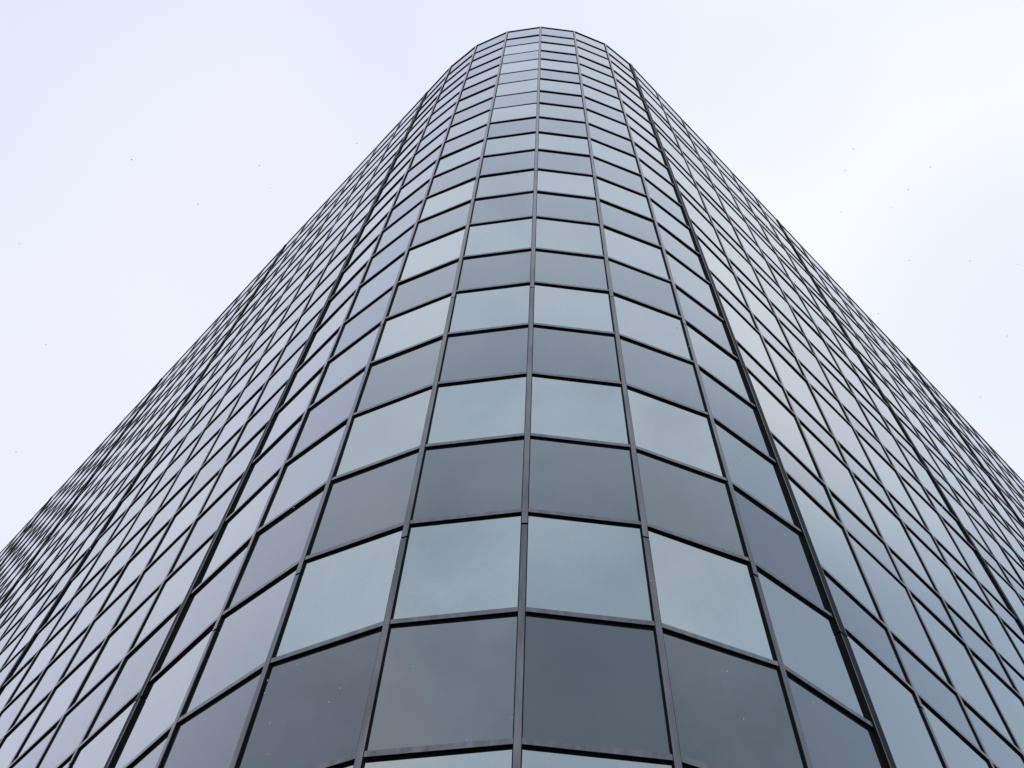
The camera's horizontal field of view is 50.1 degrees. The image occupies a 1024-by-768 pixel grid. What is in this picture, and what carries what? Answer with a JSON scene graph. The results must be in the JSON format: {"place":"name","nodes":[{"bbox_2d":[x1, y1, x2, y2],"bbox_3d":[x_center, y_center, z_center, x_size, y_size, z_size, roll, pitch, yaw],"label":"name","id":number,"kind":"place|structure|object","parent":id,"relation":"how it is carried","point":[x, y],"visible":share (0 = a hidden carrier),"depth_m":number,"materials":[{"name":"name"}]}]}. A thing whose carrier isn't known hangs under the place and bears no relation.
{"place":"outdoors","nodes":[
{"label":"outdoors","id":0,"kind":"place"},
{"bbox_2d":[0,26,1023,767],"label":"office tower","id":1,"kind":"structure","parent":0,"point":[710,552],"depth_m":15.57,"materials":[{"name":"grey metal"}]},
{"bbox_2d":[0,697,47,767],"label":"window","id":2,"kind":"structure","parent":1,"relation":"in","point":[12,742],"depth_m":17.45,"materials":[{"name":"glass"}]},
{"bbox_2d":[5,596,57,663],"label":"window","id":3,"kind":"structure","parent":1,"relation":"in","point":[36,622],"depth_m":24.99,"materials":[{"name":"glass"}]},
{"bbox_2d":[8,615,76,702],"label":"window","id":4,"kind":"structure","parent":1,"relation":"in","point":[46,653],"depth_m":20.83,"materials":[{"name":"glass"}]},
{"bbox_2d":[14,643,102,760],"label":"window","id":5,"kind":"structure","parent":1,"relation":"in","point":[59,701],"depth_m":16.74,"materials":[{"name":"glass"}]},
{"bbox_2d":[41,554,98,627],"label":"window","id":6,"kind":"structure","parent":1,"relation":"in","point":[72,587],"depth_m":24.44,"materials":[{"name":"glass"}]},
{"bbox_2d":[52,570,121,659],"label":"window","id":7,"kind":"structure","parent":1,"relation":"in","point":[88,613],"depth_m":20.33,"materials":[{"name":"glass"}]},
{"bbox_2d":[71,698,136,767],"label":"window","id":8,"kind":"structure","parent":1,"relation":"in","point":[96,752],"depth_m":13.04,"materials":[{"name":"glass"}]},
{"bbox_2d":[79,514,137,588],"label":"window","id":9,"kind":"structure","parent":1,"relation":"in","point":[110,549],"depth_m":23.97,"materials":[{"name":"glass"}]},
{"bbox_2d":[72,589,158,705],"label":"window","id":10,"kind":"structure","parent":1,"relation":"in","point":[117,645],"depth_m":16.23,"materials":[{"name":"glass"}]},
{"bbox_2d":[100,523,168,611],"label":"window","id":11,"kind":"structure","parent":1,"relation":"in","point":[137,564],"depth_m":19.81,"materials":[{"name":"glass"}]},
{"bbox_2d":[118,475,176,549],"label":"window","id":12,"kind":"structure","parent":1,"relation":"in","point":[149,510],"depth_m":23.42,"materials":[{"name":"glass"}]},
{"bbox_2d":[111,627,213,767],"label":"window","id":13,"kind":"structure","parent":1,"relation":"in","point":[160,706],"depth_m":12.16,"materials":[{"name":"glass"}]},
{"bbox_2d":[132,536,213,647],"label":"window","id":14,"kind":"structure","parent":1,"relation":"in","point":[174,590],"depth_m":15.74,"materials":[{"name":"glass"}]},
{"bbox_2d":[149,474,217,563],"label":"window","id":15,"kind":"structure","parent":1,"relation":"in","point":[188,514],"depth_m":19.31,"materials":[{"name":"glass"}]},
{"bbox_2d":[160,432,218,507],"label":"window","id":16,"kind":"structure","parent":1,"relation":"in","point":[194,464],"depth_m":22.93,"materials":[{"name":"glass"}]},
{"bbox_2d":[209,363,256,422],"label":"window","id":17,"kind":"structure","parent":1,"relation":"in","point":[240,385],"depth_m":26.07,"materials":[{"name":"glass"}]},
{"bbox_2d":[200,425,266,513],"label":"window","id":18,"kind":"structure","parent":1,"relation":"in","point":[239,463],"depth_m":18.82,"materials":[{"name":"glass"}]},
{"bbox_2d":[204,387,262,462],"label":"window","id":19,"kind":"structure","parent":1,"relation":"in","point":[240,417],"depth_m":22.41,"materials":[{"name":"glass"}]},
{"bbox_2d":[196,472,278,586],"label":"window","id":20,"kind":"structure","parent":1,"relation":"in","point":[242,525],"depth_m":15.23,"materials":[{"name":"glass"}]},
{"bbox_2d":[183,568,296,714],"bbox_3d":[-2.866,2.748,11.705,1.276,1.710,0.025,-35,-69,17],"label":"window","id":21,"kind":"structure","parent":1,"relation":"in","point":[243,640],"depth_m":11.69,"materials":[{"name":"glass"}]},
{"bbox_2d":[248,321,296,382],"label":"window","id":22,"kind":"structure","parent":1,"relation":"in","point":[282,341],"depth_m":25.57,"materials":[{"name":"glass"}]},
{"bbox_2d":[251,343,305,415],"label":"window","id":23,"kind":"structure","parent":1,"relation":"in","point":[285,371],"depth_m":21.94,"materials":[{"name":"glass"}]},
{"bbox_2d":[256,369,322,457],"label":"window","id":24,"kind":"structure","parent":1,"relation":"in","point":[299,403],"depth_m":18.32,"materials":[{"name":"glass"}]},
{"bbox_2d":[261,422,346,526],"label":"window","id":25,"kind":"structure","parent":1,"relation":"in","point":[312,468],"depth_m":14.77,"materials":[{"name":"glass"}]},
{"bbox_2d":[289,282,334,340],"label":"window","id":26,"kind":"structure","parent":1,"relation":"in","point":[321,301],"depth_m":25.07,"materials":[{"name":"glass"}]},
{"bbox_2d":[299,293,354,366],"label":"window","id":27,"kind":"structure","parent":1,"relation":"in","point":[337,318],"depth_m":21.42,"materials":[{"name":"glass"}]},
{"bbox_2d":[275,529,402,656],"bbox_3d":[-1.762,2.172,11.383,1.276,1.710,0.024,-20,-66,12],"label":"window","id":28,"kind":"structure","parent":1,"relation":"in","point":[335,596],"depth_m":11.36,"materials":[{"name":"glass"}]},
{"bbox_2d":[312,325,379,403],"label":"window","id":29,"kind":"structure","parent":1,"relation":"in","point":[356,356],"depth_m":17.86,"materials":[{"name":"glass"}]},
{"bbox_2d":[332,238,377,295],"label":"window","id":30,"kind":"structure","parent":1,"relation":"in","point":[366,254],"depth_m":24.56,"materials":[{"name":"glass"}]},
{"bbox_2d":[347,253,404,318],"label":"window","id":31,"kind":"structure","parent":1,"relation":"in","point":[386,278],"depth_m":20.96,"materials":[{"name":"glass"}]},
{"bbox_2d":[335,388,431,475],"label":"window","id":32,"kind":"structure","parent":1,"relation":"in","point":[396,427],"depth_m":14.43,"materials":[{"name":"glass"}]},
{"bbox_2d":[374,202,421,253],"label":"window","id":33,"kind":"structure","parent":1,"relation":"in","point":[407,220],"depth_m":24.10,"materials":[{"name":"glass"}]},
{"bbox_2d":[373,295,450,360],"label":"window","id":34,"kind":"structure","parent":1,"relation":"in","point":[428,321],"depth_m":17.51,"materials":[{"name":"glass"}]},
{"bbox_2d":[394,162,435,205],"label":"window","id":35,"kind":"structure","parent":1,"relation":"in","point":[425,175],"depth_m":27.16,"materials":[{"name":"glass"}]},
{"bbox_2d":[400,228,464,280],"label":"window","id":36,"kind":"structure","parent":1,"relation":"in","point":[446,248],"depth_m":20.61,"materials":[{"name":"glass"}]},
{"bbox_2d":[364,748,511,767],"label":"window","id":37,"kind":"structure","parent":1,"relation":"in","point":[496,758],"depth_m":8.82,"materials":[{"name":"glass"}]},
{"bbox_2d":[420,179,474,219],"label":"window","id":38,"kind":"structure","parent":1,"relation":"in","point":[461,193],"depth_m":23.75,"materials":[{"name":"glass"}]},
{"bbox_2d":[393,515,520,618],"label":"window","id":39,"kind":"structure","parent":1,"relation":"in","point":[468,565],"depth_m":11.16,"materials":[{"name":"glass"}]},
{"bbox_2d":[435,140,483,174],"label":"window","id":40,"kind":"structure","parent":1,"relation":"in","point":[471,152],"depth_m":26.80,"materials":[{"name":"glass"}]},
{"bbox_2d":[446,110,489,139],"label":"window","id":41,"kind":"structure","parent":1,"relation":"in","point":[481,119],"depth_m":29.83,"materials":[{"name":"glass"}]},
{"bbox_2d":[427,376,525,443],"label":"window","id":42,"kind":"structure","parent":1,"relation":"in","point":[496,407],"depth_m":14.24,"materials":[{"name":"glass"}]},
{"bbox_2d":[449,284,529,331],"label":"window","id":43,"kind":"structure","parent":1,"relation":"in","point":[502,306],"depth_m":17.32,"materials":[{"name":"glass"}]},
{"bbox_2d":[464,218,531,255],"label":"window","id":44,"kind":"structure","parent":1,"relation":"in","point":[513,234],"depth_m":20.42,"materials":[{"name":"glass"}]},
{"bbox_2d":[476,170,533,196],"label":"window","id":45,"kind":"structure","parent":1,"relation":"in","point":[524,181],"depth_m":23.56,"materials":[{"name":"glass"}]},
{"bbox_2d":[484,133,534,154],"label":"window","id":46,"kind":"structure","parent":1,"relation":"in","point":[523,141],"depth_m":26.61,"materials":[{"name":"glass"}]},
{"bbox_2d":[0,42,1023,767],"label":"window","id":47,"kind":"structure","parent":1,"relation":"in","point":[957,753],"depth_m":33.98,"materials":[{"name":"glass"}]},
{"bbox_2d":[491,103,536,121],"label":"window","id":48,"kind":"structure","parent":1,"relation":"in","point":[528,110],"depth_m":29.63,"materials":[{"name":"glass"}]},
{"bbox_2d":[496,79,537,95],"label":"window","id":49,"kind":"structure","parent":1,"relation":"in","point":[528,85],"depth_m":32.61,"materials":[{"name":"glass"}]},
{"bbox_2d":[540,79,580,94],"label":"window","id":50,"kind":"structure","parent":1,"relation":"in","point":[550,85],"depth_m":32.60,"materials":[{"name":"glass"}]},
{"bbox_2d":[539,103,584,120],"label":"window","id":51,"kind":"structure","parent":1,"relation":"in","point":[547,110],"depth_m":29.58,"materials":[{"name":"glass"}]},
{"bbox_2d":[538,133,588,153],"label":"window","id":52,"kind":"structure","parent":1,"relation":"in","point":[546,141],"depth_m":26.57,"materials":[{"name":"glass"}]},
{"bbox_2d":[537,170,594,196],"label":"window","id":53,"kind":"structure","parent":1,"relation":"in","point":[552,181],"depth_m":23.51,"materials":[{"name":"glass"}]},
{"bbox_2d":[536,218,602,254],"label":"window","id":54,"kind":"structure","parent":1,"relation":"in","point":[550,234],"depth_m":20.38,"materials":[{"name":"glass"}]},
{"bbox_2d":[534,284,612,331],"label":"window","id":55,"kind":"structure","parent":1,"relation":"in","point":[553,305],"depth_m":17.27,"materials":[{"name":"glass"}]},
{"bbox_2d":[531,376,627,443],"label":"window","id":56,"kind":"structure","parent":1,"relation":"in","point":[560,407],"depth_m":14.20,"materials":[{"name":"glass"}]},
{"bbox_2d":[526,515,651,620],"bbox_3d":[0.760,1.874,11.154,1.276,1.710,0.025,7,-63,-2],"label":"window","id":57,"kind":"structure","parent":1,"relation":"in","point":[609,579],"depth_m":11.12,"materials":[{"name":"glass"}]},
{"bbox_2d":[522,748,671,767],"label":"window","id":58,"kind":"structure","parent":1,"relation":"in","point":[531,758],"depth_m":8.80,"materials":[{"name":"glass"}]},
{"bbox_2d":[586,109,629,137],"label":"window","id":59,"kind":"structure","parent":1,"relation":"in","point":[594,118],"depth_m":29.70,"materials":[{"name":"glass"}]},
{"bbox_2d":[591,140,639,172],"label":"window","id":60,"kind":"structure","parent":1,"relation":"in","point":[600,150],"depth_m":26.69,"materials":[{"name":"glass"}]},
{"bbox_2d":[596,177,651,217],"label":"window","id":61,"kind":"structure","parent":1,"relation":"in","point":[610,192],"depth_m":23.63,"materials":[{"name":"glass"}]},
{"bbox_2d":[604,227,668,278],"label":"window","id":62,"kind":"structure","parent":1,"relation":"in","point":[621,247],"depth_m":20.48,"materials":[{"name":"glass"}]},
{"bbox_2d":[614,295,690,359],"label":"window","id":63,"kind":"structure","parent":1,"relation":"in","point":[637,321],"depth_m":17.39,"materials":[{"name":"glass"}]},
{"bbox_2d":[639,160,679,202],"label":"window","id":64,"kind":"structure","parent":1,"relation":"in","point":[648,172],"depth_m":26.96,"materials":[{"name":"glass"}]},
{"bbox_2d":[651,200,697,251],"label":"window","id":65,"kind":"structure","parent":1,"relation":"in","point":[668,221],"depth_m":23.90,"materials":[{"name":"glass"}]},
{"bbox_2d":[627,388,723,476],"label":"window","id":66,"kind":"structure","parent":1,"relation":"in","point":[661,427],"depth_m":14.30,"materials":[{"name":"glass"}]},
{"bbox_2d":[666,252,721,317],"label":"window","id":67,"kind":"structure","parent":1,"relation":"in","point":[685,278],"depth_m":20.76,"materials":[{"name":"glass"}]},
{"bbox_2d":[681,194,723,251],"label":"window","id":68,"kind":"structure","parent":1,"relation":"in","point":[694,214],"depth_m":27.11,"materials":[{"name":"glass"}]},
{"bbox_2d":[648,529,773,659],"bbox_3d":[2.008,2.167,11.260,1.276,1.710,0.025,20,-65,-8],"label":"window","id":69,"kind":"structure","parent":1,"relation":"in","point":[713,596],"depth_m":11.23,"materials":[{"name":"glass"}]},
{"bbox_2d":[686,323,752,402],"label":"window","id":70,"kind":"structure","parent":1,"relation":"in","point":[708,355],"depth_m":17.65,"materials":[{"name":"glass"}]},
{"bbox_2d":[697,237,746,305],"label":"window","id":71,"kind":"structure","parent":1,"relation":"in","point":[715,265],"depth_m":24.03,"materials":[{"name":"glass"}]},
{"bbox_2d":[717,231,763,292],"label":"window","id":72,"kind":"structure","parent":1,"relation":"in","point":[732,253],"depth_m":27.54,"materials":[{"name":"glass"}]},
{"bbox_2d":[718,293,778,380],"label":"window","id":73,"kind":"structure","parent":1,"relation":"in","point":[742,330],"depth_m":20.91,"materials":[{"name":"glass"}]},
{"bbox_2d":[714,421,797,526],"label":"window","id":74,"kind":"structure","parent":1,"relation":"in","point":[754,473],"depth_m":14.57,"materials":[{"name":"glass"}]},
{"bbox_2d":[738,279,792,352],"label":"window","id":75,"kind":"structure","parent":1,"relation":"in","point":[756,306],"depth_m":24.46,"materials":[{"name":"glass"}]},
{"bbox_2d":[755,270,802,332],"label":"window","id":76,"kind":"structure","parent":1,"relation":"in","point":[771,293],"depth_m":28.00,"materials":[{"name":"glass"}]},
{"bbox_2d":[748,371,820,478],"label":"window","id":77,"kind":"structure","parent":1,"relation":"in","point":[781,422],"depth_m":17.78,"materials":[{"name":"glass"}]},
{"bbox_2d":[764,340,830,432],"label":"window","id":78,"kind":"structure","parent":1,"relation":"in","point":[792,381],"depth_m":21.29,"materials":[{"name":"glass"}]},
{"bbox_2d":[780,322,834,394],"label":"window","id":79,"kind":"structure","parent":1,"relation":"in","point":[802,353],"depth_m":24.92,"materials":[{"name":"glass"}]},
{"bbox_2d":[757,569,867,719],"bbox_3d":[3.129,2.740,11.511,1.276,1.710,0.026,35,-67,-14],"label":"window","id":80,"kind":"structure","parent":1,"relation":"in","point":[808,639],"depth_m":11.49,"materials":[{"name":"glass"}]},
{"bbox_2d":[793,310,840,371],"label":"window","id":81,"kind":"structure","parent":1,"relation":"in","point":[810,333],"depth_m":28.41,"materials":[{"name":"glass"}]},
{"bbox_2d":[787,476,881,620],"bbox_3d":[4.260,2.159,14.704,1.447,2.272,0.024,42,-69,-17],"label":"window","id":82,"kind":"structure","parent":1,"relation":"in","point":[833,550],"depth_m":14.69,"materials":[{"name":"glass"}]},
{"bbox_2d":[799,421,879,535],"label":"window","id":83,"kind":"structure","parent":1,"relation":"in","point":[838,478],"depth_m":18.21,"materials":[{"name":"glass"}]},
{"bbox_2d":[812,388,878,479],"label":"window","id":84,"kind":"structure","parent":1,"relation":"in","point":[843,432],"depth_m":21.77,"materials":[{"name":"glass"}]},
{"bbox_2d":[821,364,876,437],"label":"window","id":85,"kind":"structure","parent":1,"relation":"in","point":[844,395],"depth_m":25.35,"materials":[{"name":"glass"}]},
{"bbox_2d":[829,347,876,408],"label":"window","id":86,"kind":"structure","parent":1,"relation":"in","point":[847,371],"depth_m":28.85,"materials":[{"name":"glass"}]},
{"bbox_2d":[863,382,909,441],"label":"window","id":87,"kind":"structure","parent":1,"relation":"in","point":[884,409],"depth_m":29.30,"materials":[{"name":"glass"}]},
{"bbox_2d":[860,403,916,477],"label":"window","id":88,"kind":"structure","parent":1,"relation":"in","point":[886,438],"depth_m":25.80,"materials":[{"name":"glass"}]},
{"bbox_2d":[857,433,925,526],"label":"window","id":89,"kind":"structure","parent":1,"relation":"in","point":[890,479],"depth_m":22.22,"materials":[{"name":"glass"}]},
{"bbox_2d":[846,632,943,767],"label":"window","id":90,"kind":"structure","parent":1,"relation":"in","point":[911,744],"depth_m":11.87,"materials":[{"name":"glass"}]},
{"bbox_2d":[855,477,935,589],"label":"window","id":91,"kind":"structure","parent":1,"relation":"in","point":[891,528],"depth_m":18.65,"materials":[{"name":"glass"}]},
{"bbox_2d":[848,534,949,683],"bbox_3d":[5.320,3.105,15.143,1.478,2.272,0.035,42,-69,-17],"label":"window","id":92,"kind":"structure","parent":1,"relation":"in","point":[897,608],"depth_m":15.13,"materials":[{"name":"glass"}]},
{"bbox_2d":[898,442,953,515],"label":"window","id":93,"kind":"structure","parent":1,"relation":"in","point":[921,472],"depth_m":26.26,"materials":[{"name":"glass"}]},
{"bbox_2d":[901,477,971,572],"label":"window","id":94,"kind":"structure","parent":1,"relation":"in","point":[936,526],"depth_m":22.66,"materials":[{"name":"glass"}]},
{"bbox_2d":[906,527,989,642],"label":"window","id":95,"kind":"structure","parent":1,"relation":"in","point":[942,576],"depth_m":19.10,"materials":[{"name":"glass"}]},
{"bbox_2d":[911,594,1016,746],"bbox_3d":[6.391,4.061,15.587,1.478,2.272,0.024,42,-69,-17],"label":"window","id":96,"kind":"structure","parent":1,"relation":"in","point":[957,660],"depth_m":15.57,"materials":[{"name":"glass"}]},
{"bbox_2d":[937,482,991,553],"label":"window","id":97,"kind":"structure","parent":1,"relation":"in","point":[961,513],"depth_m":26.70,"materials":[{"name":"glass"}]},
{"bbox_2d":[944,521,1012,613],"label":"window","id":98,"kind":"structure","parent":1,"relation":"in","point":[971,556],"depth_m":23.06,"materials":[{"name":"glass"}]},
{"bbox_2d":[955,575,1023,675],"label":"window","id":99,"kind":"structure","parent":1,"relation":"in","point":[991,623],"depth_m":19.62,"materials":[{"name":"glass"}]},
{"bbox_2d":[968,513,1023,585],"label":"window","id":100,"kind":"structure","parent":1,"relation":"in","point":[994,546],"depth_m":27.15,"materials":[{"name":"glass"}]},
{"bbox_2d":[971,652,1023,752],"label":"window","id":101,"kind":"structure","parent":1,"relation":"in","point":[1012,707],"depth_m":16.37,"materials":[{"name":"glass"}]},
{"bbox_2d":[1002,621,1023,657],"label":"window","id":102,"kind":"structure","parent":1,"relation":"in","point":[1019,643],"depth_m":20.61,"materials":[{"name":"glass"}]},
{"bbox_2d":[0,0,1023,551],"label":"sky","id":103,"kind":"structure","parent":0,"point":[117,267],"materials":[{"name":"white"}]},
{"bbox_2d":[15,143,1020,758],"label":"snowflakes","id":104,"kind":"object","parent":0,"point":[553,349],"visible":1,"depth_m":4.24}
]}

